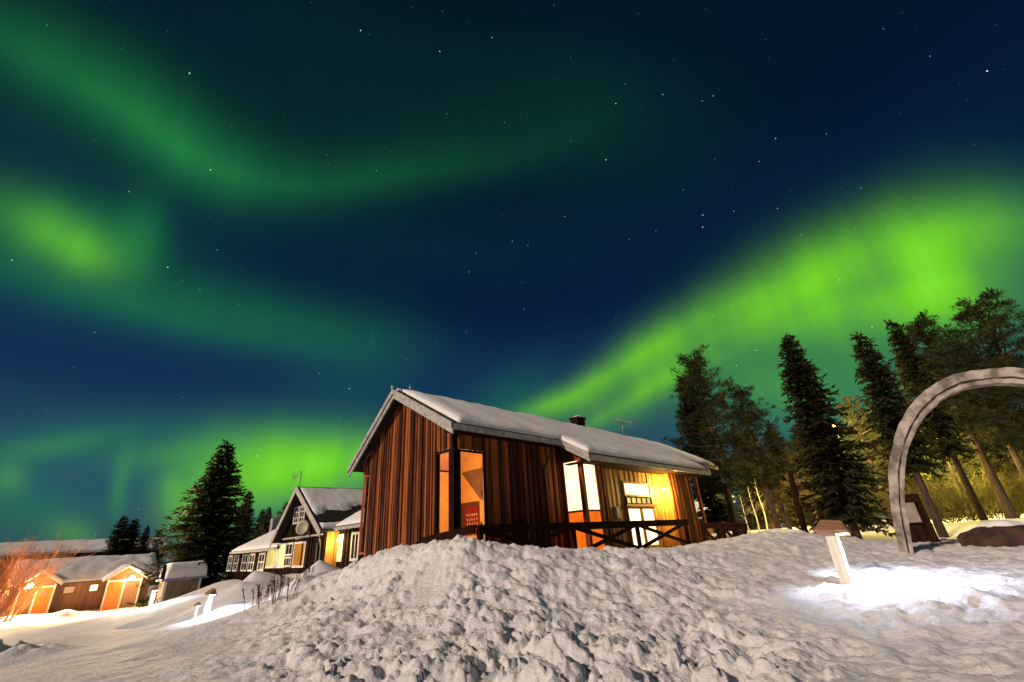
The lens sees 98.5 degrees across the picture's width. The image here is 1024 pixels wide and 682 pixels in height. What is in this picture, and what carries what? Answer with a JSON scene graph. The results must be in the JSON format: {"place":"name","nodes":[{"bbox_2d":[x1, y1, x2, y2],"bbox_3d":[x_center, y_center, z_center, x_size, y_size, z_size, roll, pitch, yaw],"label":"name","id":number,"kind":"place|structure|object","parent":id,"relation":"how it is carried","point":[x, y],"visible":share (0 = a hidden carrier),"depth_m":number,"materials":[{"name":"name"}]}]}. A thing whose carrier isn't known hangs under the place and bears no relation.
{"place":"outdoors","nodes":[
{"label":"outdoors","id":0,"kind":"place"},
{"bbox_2d":[0,511,1023,681],"bbox_3d":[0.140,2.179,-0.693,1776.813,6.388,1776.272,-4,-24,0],"label":"snow ground","id":1,"kind":"structure","parent":0,"point":[783,604],"depth_m":6.18,"materials":[{"name":"white snow"}]},
{"bbox_2d":[0,537,50,618],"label":"bare shrub","id":2,"kind":"object","parent":1,"relation":"on","point":[6,604],"visible":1,"depth_m":30.69,"materials":[{"name":"brown plant"}]},
{"bbox_2d":[0,529,81,590],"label":"bare shrub","id":3,"kind":"object","parent":1,"relation":"on","point":[38,556],"visible":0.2,"depth_m":52.16,"materials":[{"name":"brown plant"}]},
{"bbox_2d":[0,529,94,621],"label":"bare shrub","id":4,"kind":"object","parent":1,"relation":"on","point":[34,589],"visible":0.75,"depth_m":37.97,"materials":[{"name":"brown plant"}]},
{"bbox_2d":[4,553,157,615],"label":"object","id":5,"kind":"structure","parent":1,"relation":"on","point":[103,582],"depth_m":44.67,"materials":[{"name":"brown stained wood"},{"name":"dark felt"},{"name":"snow"}]},
{"bbox_2d":[62,585,76,593],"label":"window","id":6,"kind":"structure","parent":5,"relation":"in","point":[67,589],"depth_m":43.51,"materials":[{"name":"orange glass"}]},
{"bbox_2d":[88,583,99,591],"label":"window","id":7,"kind":"structure","parent":5,"relation":"in","point":[93,587],"depth_m":44.72,"materials":[{"name":"white glass"}]},
{"bbox_2d":[0,537,168,592],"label":"long house","id":8,"kind":"structure","parent":1,"relation":"on","point":[96,546],"depth_m":72.72,"materials":[{"name":"wood"}]},
{"bbox_2d":[98,516,131,555],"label":"spruce tree","id":9,"kind":"object","parent":1,"relation":"on","point":[113,546],"visible":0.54,"depth_m":64.80,"materials":[{"name":"green plant"}]},
{"bbox_2d":[111,519,141,554],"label":"spruce tree","id":10,"kind":"object","parent":1,"relation":"on","point":[133,546],"visible":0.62,"depth_m":65.80,"materials":[{"name":"green plant"}]},
{"bbox_2d":[135,525,150,553],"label":"spruce tree","id":11,"kind":"object","parent":1,"relation":"on","point":[143,541],"visible":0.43,"depth_m":68.85,"materials":[{"name":"green plant"}]},
{"bbox_2d":[148,586,158,606],"bbox_3d":[-23.107,16.514,28.316,0.506,1.430,0.308,-14,-26,22],"label":"path light","id":12,"kind":"object","parent":1,"relation":"on","point":[154,589],"visible":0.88,"depth_m":28.36,"materials":[{"name":"white"}]},
{"bbox_2d":[147,528,166,562],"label":"pine tree","id":13,"kind":"object","parent":1,"relation":"on","point":[155,545],"visible":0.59,"depth_m":71.62,"materials":[{"name":"green plant"}]},
{"bbox_2d":[154,560,208,603],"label":"shed","id":14,"kind":"structure","parent":1,"relation":"on","point":[173,582],"depth_m":35.10,"materials":[{"name":"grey wood"}]},
{"bbox_2d":[125,439,254,610],"bbox_3d":[-28.028,16.442,40.622,9.870,14.680,10.239,-16,-27,24],"label":"spruce tree","id":15,"kind":"object","parent":1,"relation":"on","point":[208,527],"visible":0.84,"depth_m":39.95,"materials":[{"name":"green plant"}]},
{"bbox_2d":[193,602,200,618],"bbox_3d":[-11.654,10.000,16.268,0.230,0.650,0.140,-16,-27,25],"label":"path light","id":16,"kind":"object","parent":1,"relation":"on","point":[197,604],"visible":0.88,"depth_m":16.29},
{"bbox_2d":[203,588,216,616],"bbox_3d":[-11.263,9.801,16.374,0.386,1.092,0.235,-16,-27,26],"label":"path light","id":17,"kind":"object","parent":1,"relation":"on","point":[210,593],"visible":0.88,"depth_m":16.40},
{"bbox_2d":[218,490,257,579],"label":"spruce tree","id":18,"kind":"object","parent":1,"relation":"on","point":[249,504],"visible":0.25,"depth_m":45.23,"materials":[{"name":"green plant"}]},
{"bbox_2d":[242,584,260,609],"bbox_3d":[-6.154,6.097,10.455,0.299,0.569,0.462,-16,-27,25],"label":"dry weed","id":19,"kind":"object","parent":1,"relation":"on","point":[259,585],"visible":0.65,"depth_m":10.46,"materials":[{"name":"plant"}]},
{"bbox_2d":[252,508,266,538],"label":"spruce tree","id":20,"kind":"object","parent":1,"relation":"on","point":[260,519],"visible":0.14,"depth_m":50.72,"materials":[{"name":"green plant"}]},
{"bbox_2d":[257,584,269,608],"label":"dry weed","id":21,"kind":"object","parent":1,"relation":"on","point":[261,595],"visible":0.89,"depth_m":10.23,"materials":[{"name":"brown plant"}]},
{"bbox_2d":[255,506,272,538],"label":"spruce tree","id":22,"kind":"object","parent":1,"relation":"on","point":[265,526],"visible":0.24,"depth_m":49.18,"materials":[{"name":"green plant"}]},
{"bbox_2d":[262,501,287,533],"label":"pine tree","id":23,"kind":"object","parent":1,"relation":"on","point":[283,509],"visible":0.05,"depth_m":48.47,"materials":[{"name":"green plant"}]},
{"bbox_2d":[267,567,287,607],"bbox_3d":[-5.423,5.662,10.171,0.400,0.809,0.508,7,-26,-22],"label":"dry weed","id":24,"kind":"object","parent":1,"relation":"on","point":[273,582],"visible":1,"depth_m":10.22,"materials":[{"name":"brown plant"}]},
{"bbox_2d":[286,577,300,600],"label":"dry weed","id":25,"kind":"object","parent":1,"relation":"on","point":[288,585],"visible":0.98,"depth_m":10.09,"materials":[{"name":"brown plant"}]},
{"bbox_2d":[226,471,365,580],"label":"dark lodge","id":26,"kind":"structure","parent":1,"relation":"on","point":[313,525],"depth_m":26.66,"materials":[{"name":"brown wood"}]},
{"bbox_2d":[226,555,233,571],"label":"window","id":27,"kind":"structure","parent":26,"relation":"in","point":[227,569],"depth_m":34.63,"materials":[{"name":"white paint"}]},
{"bbox_2d":[232,555,239,571],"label":"window","id":28,"kind":"structure","parent":26,"relation":"in","point":[238,556],"depth_m":33.70,"materials":[{"name":"white paint"}]},
{"bbox_2d":[240,554,248,570],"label":"window","id":29,"kind":"structure","parent":26,"relation":"in","point":[245,555],"depth_m":32.43,"materials":[{"name":"white paint"}]},
{"bbox_2d":[247,553,255,570],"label":"window","id":30,"kind":"structure","parent":26,"relation":"in","point":[249,562],"depth_m":31.47,"materials":[{"name":"white paint"}]},
{"bbox_2d":[257,553,265,570],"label":"window","id":31,"kind":"structure","parent":26,"relation":"in","point":[262,554],"depth_m":30.19,"materials":[{"name":"white paint"}]},
{"bbox_2d":[265,544,278,567],"bbox_3d":[-15.485,13.917,28.521,0.060,1.380,1.892,20,-33,-41],"label":"window","id":32,"kind":"structure","parent":26,"relation":"in","point":[270,555],"depth_m":28.56,"materials":[{"name":"yellow glass"}]},
{"bbox_2d":[273,543,286,567],"bbox_3d":[-14.574,13.490,27.711,0.060,1.380,1.808,20,-33,-41],"label":"window","id":33,"kind":"structure","parent":26,"relation":"in","point":[282,549],"depth_m":27.63,"materials":[{"name":"yellow glass"}]},
{"bbox_2d":[283,557,291,566],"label":"window","id":34,"kind":"structure","parent":26,"relation":"in","point":[284,565],"depth_m":26.62,"materials":[{"name":"white paint"}]},
{"bbox_2d":[284,542,293,555],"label":"window","id":35,"kind":"structure","parent":26,"relation":"in","point":[288,554],"depth_m":26.89,"materials":[{"name":"white paint"}]},
{"bbox_2d":[292,506,299,524],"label":"window","id":36,"kind":"structure","parent":26,"relation":"in","point":[296,508],"depth_m":27.50,"materials":[{"name":"white paint"}]},
{"bbox_2d":[291,541,306,567],"bbox_3d":[-12.471,12.505,25.840,0.060,1.380,1.666,20,-33,-41],"label":"window","id":37,"kind":"structure","parent":26,"relation":"in","point":[298,545],"depth_m":25.86,"materials":[{"name":"orange glass"}]},
{"bbox_2d":[298,506,305,522],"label":"window","id":38,"kind":"structure","parent":26,"relation":"in","point":[302,513],"depth_m":26.96,"materials":[{"name":"white paint"}]},
{"bbox_2d":[335,534,343,561],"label":"window","id":39,"kind":"structure","parent":26,"relation":"in","point":[341,543],"depth_m":24.11,"materials":[{"name":"yellow glass"}]},
{"bbox_2d":[349,531,359,560],"bbox_3d":[-8.224,10.753,23.115,0.060,1.400,0.884,20,-33,-41],"label":"window","id":40,"kind":"structure","parent":26,"relation":"in","point":[357,558],"depth_m":23.13,"materials":[{"name":"white paint"}]},
{"bbox_2d":[303,564,311,579],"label":"dry weed","id":41,"kind":"object","parent":1,"relation":"on","point":[305,571],"visible":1,"depth_m":16.95,"materials":[{"name":"grey plant"}]},
{"bbox_2d":[347,385,718,557],"bbox_3d":[3.082,5.748,19.400,18.322,6.913,7.000,20,-33,-41],"label":"wooden cabin","id":42,"kind":"object","parent":1,"relation":"on","point":[418,457],"visible":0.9,"depth_m":14.61,"materials":[{"name":"brown wood"}]},
{"bbox_2d":[358,475,370,554],"bbox_3d":[-4.944,5.818,14.870,0.070,2.480,0.480,20,-33,-41],"label":"window","id":43,"kind":"structure","parent":42,"relation":"in","point":[364,482],"depth_m":14.86,"materials":[{"name":"brown wood"}]},
{"bbox_2d":[435,449,449,539],"bbox_3d":[-1.897,4.293,12.196,0.070,2.450,0.660,20,-33,-41],"label":"window","id":44,"kind":"structure","parent":42,"relation":"in","point":[437,454],"depth_m":12.36,"materials":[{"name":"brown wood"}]},
{"bbox_2d":[461,501,479,534],"bbox_3d":[-1.761,6.948,17.265,0.055,1.166,1.447,20,-33,-41],"label":"wall poster","id":45,"kind":"object","parent":42,"relation":"attached to","point":[470,513],"depth_m":17.17,"materials":[{"name":"red paper"}]},
{"bbox_2d":[458,449,488,541],"bbox_3d":[-1.090,4.315,12.287,1.000,2.470,0.070,20,-33,-41],"label":"window","id":46,"kind":"structure","parent":42,"relation":"in","point":[459,450],"depth_m":12.38,"materials":[{"name":"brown wood"}]},
{"bbox_2d":[622,481,651,496],"bbox_3d":[4.913,5.838,17.345,2.040,0.540,0.080,20,-33,-41],"label":"window","id":47,"kind":"structure","parent":42,"relation":"in","point":[633,489],"depth_m":17.33,"materials":[{"name":"white glass"}]},
{"bbox_2d":[626,507,647,548],"bbox_3d":[4.653,6.957,16.422,0.980,1.475,0.109,20,-33,-41],"label":"door","id":48,"kind":"structure","parent":42,"relation":"in","point":[633,513],"depth_m":16.50,"materials":[{"name":"glass"}]},
{"bbox_2d":[625,496,652,503],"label":"window","id":49,"kind":"structure","parent":42,"relation":"in","point":[628,499],"depth_m":17.14,"materials":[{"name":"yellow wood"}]},
{"bbox_2d":[641,507,660,547],"bbox_3d":[5.374,7.216,17.094,0.980,1.475,0.109,20,-33,-41],"label":"door","id":50,"kind":"structure","parent":42,"relation":"in","point":[648,513],"depth_m":17.12,"materials":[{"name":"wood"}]},
{"bbox_2d":[694,500,728,533],"bbox_3d":[14.677,14.155,35.373,3.648,2.972,4.285,14,-30,-34],"label":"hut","id":51,"kind":"object","parent":1,"relation":"on","point":[712,531],"visible":0.04,"depth_m":33.67,"materials":[{"name":"wood"}]},
{"bbox_2d":[660,344,764,536],"bbox_3d":[12.913,6.295,28.173,6.477,12.586,6.164,7,-27,-22],"label":"pine tree","id":52,"kind":"object","parent":1,"relation":"on","point":[695,392],"visible":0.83,"depth_m":28.15,"materials":[{"name":"green plant"}]},
{"bbox_2d":[673,376,755,538],"bbox_3d":[12.853,7.558,29.771,4.287,11.350,4.531,-19,-28,29],"label":"spruce tree","id":53,"kind":"object","parent":1,"relation":"on","point":[716,509],"visible":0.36,"depth_m":28.50,"materials":[{"name":"green plant"}]},
{"bbox_2d":[693,445,739,530],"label":"spruce tree","id":54,"kind":"object","parent":1,"relation":"on","point":[735,509],"visible":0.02,"depth_m":44.39,"materials":[{"name":"green plant"}]},
{"bbox_2d":[699,523,747,541],"bbox_3d":[6.957,6.492,14.377,1.487,1.161,0.141,-25,-32,38],"label":"ramp railing","id":55,"kind":"object","parent":1,"relation":"on","point":[722,527],"visible":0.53,"depth_m":14.50,"materials":[{"name":"brown wood"}]},
{"bbox_2d":[739,495,749,532],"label":"birch tree","id":56,"kind":"object","parent":1,"relation":"on","point":[744,516],"visible":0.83,"depth_m":29.98,"materials":[{"name":"beige plant"}]},
{"bbox_2d":[705,383,797,528],"bbox_3d":[13.001,6.050,23.189,3.960,8.141,4.391,9,-27,-26],"label":"pine tree","id":57,"kind":"object","parent":1,"relation":"on","point":[748,415],"visible":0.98,"depth_m":23.16,"materials":[{"name":"green plant"}]},
{"bbox_2d":[747,489,759,531],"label":"birch tree","id":58,"kind":"object","parent":1,"relation":"on","point":[754,512],"visible":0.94,"depth_m":29.76,"materials":[{"name":"beige plant"}]},
{"bbox_2d":[730,428,785,529],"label":"spruce tree","id":59,"kind":"object","parent":1,"relation":"on","point":[750,517],"visible":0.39,"depth_m":37.21,"materials":[{"name":"green plant"}]},
{"bbox_2d":[754,483,767,529],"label":"birch tree","id":60,"kind":"object","parent":1,"relation":"on","point":[762,506],"visible":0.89,"depth_m":30.47,"materials":[{"name":"beige plant"}]},
{"bbox_2d":[740,433,802,528],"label":"spruce tree","id":61,"kind":"object","parent":1,"relation":"on","point":[772,491],"visible":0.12,"depth_m":39.86,"materials":[{"name":"green plant"}]},
{"bbox_2d":[771,469,791,528],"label":"leaning tree","id":62,"kind":"object","parent":1,"relation":"on","point":[787,522],"visible":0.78,"depth_m":24.25,"materials":[{"name":"brown plant"}]},
{"bbox_2d":[765,421,813,526],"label":"spruce tree","id":63,"kind":"object","parent":1,"relation":"on","point":[775,449],"visible":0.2,"depth_m":47.39,"materials":[{"name":"green plant"}]},
{"bbox_2d":[761,489,826,531],"bbox_3d":[16.975,9.778,26.223,4.642,3.446,4.863,-4,-24,0],"label":"undergrowth shrub","id":64,"kind":"object","parent":1,"relation":"on","point":[796,525],"visible":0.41,"depth_m":26.18,"materials":[{"name":"green plant"}]},
{"bbox_2d":[787,471,808,532],"bbox_3d":[8.306,4.854,12.797,0.263,2.088,0.240,-4,-24,0],"label":"wooden post","id":65,"kind":"object","parent":1,"relation":"on","point":[800,515],"visible":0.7,"depth_m":12.81,"materials":[{"name":"brown wood"}]},
{"bbox_2d":[777,436,823,522],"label":"pine tree","id":66,"kind":"object","parent":1,"relation":"on","point":[793,451],"visible":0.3,"depth_m":39.08,"materials":[{"name":"green plant"}]},
{"bbox_2d":[813,520,852,583],"bbox_3d":[5.081,3.335,6.799,0.460,1.095,0.280,-24,-31,38],"label":"path light","id":67,"kind":"object","parent":1,"relation":"on","point":[831,530],"visible":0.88,"depth_m":6.82,"materials":[{"name":"white wood"}]},
{"bbox_2d":[791,420,875,522],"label":"spruce tree","id":68,"kind":"object","parent":1,"relation":"on","point":[808,447],"visible":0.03,"depth_m":41.49,"materials":[{"name":"green plant"}]},
{"bbox_2d":[777,332,895,538],"bbox_3d":[13.603,3.974,19.604,3.823,9.642,4.160,4,-25,-16],"label":"spruce tree","id":69,"kind":"object","parent":1,"relation":"on","point":[845,505],"visible":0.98,"depth_m":18.95,"materials":[{"name":"green plant"}]},
{"bbox_2d":[809,469,905,530],"bbox_3d":[20.844,9.511,26.722,5.592,3.963,5.339,-19,-28,29],"label":"undergrowth shrub","id":70,"kind":"object","parent":1,"relation":"on","point":[873,504],"visible":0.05,"depth_m":26.33,"materials":[{"name":"green plant"}]},
{"bbox_2d":[833,440,889,518],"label":"spruce tree","id":71,"kind":"object","parent":1,"relation":"on","point":[862,492],"visible":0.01,"depth_m":40.94,"materials":[{"name":"green plant"}]},
{"bbox_2d":[837,394,893,528],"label":"pine tree","id":72,"kind":"object","parent":1,"relation":"on","point":[853,420],"visible":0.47,"depth_m":28.56,"materials":[{"name":"green plant"}]},
{"bbox_2d":[855,409,916,514],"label":"spruce tree","id":73,"kind":"object","parent":1,"relation":"on","point":[863,425],"visible":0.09,"depth_m":40.40,"materials":[{"name":"green plant"}]},
{"bbox_2d":[850,332,949,537],"bbox_3d":[17.825,3.937,20.254,2.835,9.932,2.916,-7,-25,7],"label":"spruce tree","id":74,"kind":"object","parent":1,"relation":"on","point":[888,413],"visible":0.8,"depth_m":20.41,"materials":[{"name":"green plant"}]},
{"bbox_2d":[865,472,950,522],"bbox_3d":[21.096,8.757,24.481,4.271,3.171,4.474,6,-26,-21],"label":"undergrowth shrub","id":75,"kind":"object","parent":1,"relation":"on","point":[885,500],"visible":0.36,"depth_m":24.33,"materials":[{"name":"green plant"}]},
{"bbox_2d":[868,411,952,526],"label":"spruce tree","id":76,"kind":"object","parent":1,"relation":"on","point":[911,478],"visible":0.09,"depth_m":30.06,"materials":[{"name":"green plant"}]},
{"bbox_2d":[901,493,939,542],"bbox_3d":[10.027,4.554,10.948,0.660,1.420,0.145,-21,-30,33],"label":"notice board","id":77,"kind":"object","parent":1,"relation":"on","point":[922,529],"visible":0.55,"depth_m":10.91,"materials":[{"name":"brown wood"}]},
{"bbox_2d":[883,318,988,519],"bbox_3d":[22.994,3.906,24.003,2.934,11.581,2.853,-20,-29,32],"label":"spruce tree","id":78,"kind":"object","parent":1,"relation":"on","point":[916,373],"visible":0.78,"depth_m":23.70,"materials":[{"name":"green plant"}]},
{"bbox_2d":[887,464,997,524],"bbox_3d":[25.625,8.978,26.200,5.592,3.963,5.339,13,-29,-32],"label":"undergrowth shrub","id":79,"kind":"object","parent":1,"relation":"on","point":[957,505],"visible":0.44,"depth_m":25.75,"materials":[{"name":"green plant"}]},
{"bbox_2d":[912,408,988,518],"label":"pine tree","id":80,"kind":"object","parent":1,"relation":"on","point":[963,461],"visible":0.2,"depth_m":31.61,"materials":[{"name":"green plant"}]},
{"bbox_2d":[907,399,998,517],"bbox_3d":[33.295,9.312,34.988,5.495,9.848,5.297,-22,-30,34],"label":"spruce tree","id":81,"kind":"object","parent":1,"relation":"on","point":[947,510],"visible":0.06,"depth_m":33.35,"materials":[{"name":"green plant"}]},
{"bbox_2d":[883,309,1023,518],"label":"pine tree","id":82,"kind":"object","parent":1,"relation":"on","point":[918,332],"visible":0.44,"depth_m":24.99,"materials":[{"name":"green plant"}]},
{"bbox_2d":[888,367,1023,553],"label":"timber arch","id":83,"kind":"structure","parent":1,"relation":"on","point":[923,404],"depth_m":9.37,"materials":[{"name":"grey wood"}]},
{"bbox_2d":[947,462,974,520],"bbox_3d":[27.474,8.640,27.250,0.260,5.432,0.916,-25,-32,38],"label":"street lamp","id":84,"kind":"object","parent":1,"relation":"on","point":[954,476],"visible":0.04,"depth_m":27.48,"materials":[{"name":"metal"}]},
{"bbox_2d":[911,472,1012,522],"bbox_3d":[25.363,8.730,24.931,4.474,3.171,4.271,4,-26,-17],"label":"undergrowth shrub","id":85,"kind":"object","parent":1,"relation":"on","point":[958,500],"visible":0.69,"depth_m":24.94,"materials":[{"name":"green plant"}]},
{"bbox_2d":[915,287,1023,467],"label":"pine tree","id":86,"kind":"object","parent":1,"relation":"on","point":[994,323],"visible":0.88,"depth_m":16.46,"materials":[{"name":"green plant"}]},
{"bbox_2d":[923,459,1019,519],"bbox_3d":[31.435,9.909,29.937,5.873,4.360,6.152,-5,-24,2],"label":"undergrowth shrub","id":87,"kind":"object","parent":1,"relation":"on","point":[992,514],"visible":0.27,"depth_m":29.27,"materials":[{"name":"green plant"}]},
{"bbox_2d":[952,409,998,511],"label":"spruce tree","id":88,"kind":"object","parent":1,"relation":"on","point":[971,464],"visible":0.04,"depth_m":37.19,"materials":[{"name":"green plant"}]},
{"bbox_2d":[937,341,1023,480],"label":"pine tree","id":89,"kind":"object","parent":1,"relation":"on","point":[1016,456],"visible":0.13,"depth_m":25.18,"materials":[{"name":"green plant"}]},
{"bbox_2d":[941,463,1023,518],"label":"undergrowth shrub","id":90,"kind":"object","parent":1,"relation":"on","point":[1019,513],"visible":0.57,"depth_m":25.83,"materials":[{"name":"green plant"}]},
{"bbox_2d":[952,454,1023,514],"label":"undergrowth shrub","id":91,"kind":"object","parent":1,"relation":"on","point":[1021,491],"visible":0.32,"depth_m":31.26,"materials":[{"name":"green plant"}]},
{"bbox_2d":[957,520,1023,546],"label":"boulder","id":92,"kind":"object","parent":1,"relation":"on","point":[1001,533],"visible":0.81,"depth_m":8.89,"materials":[{"name":"brown stone"}]},
{"bbox_2d":[963,401,1023,485],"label":"pine tree","id":93,"kind":"object","parent":1,"relation":"on","point":[1001,462],"visible":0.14,"depth_m":32.50,"materials":[{"name":"green plant"}]},
{"bbox_2d":[963,400,1023,513],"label":"spruce tree","id":94,"kind":"object","parent":1,"relation":"on","point":[990,451],"visible":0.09,"depth_m":33.47,"materials":[{"name":"green plant"}]},
{"bbox_3d":[3.118,6.966,14.098,12.550,0.278,1.839,20,-33,-41],"label":"timber deck","id":95,"kind":"object","parent":1,"relation":"on","visible":0},
{"bbox_2d":[415,519,690,548],"bbox_3d":[2.183,6.393,13.829,10.720,1.245,2.322,20,-33,-41],"label":"deck railing","id":96,"kind":"object","parent":95,"relation":"on","point":[497,530],"visible":0.68,"depth_m":12.04,"materials":[{"name":"brown wood"}]},
{"bbox_2d":[0,0,1023,565],"label":"sky","id":97,"kind":"structure","parent":0,"point":[245,223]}
]}

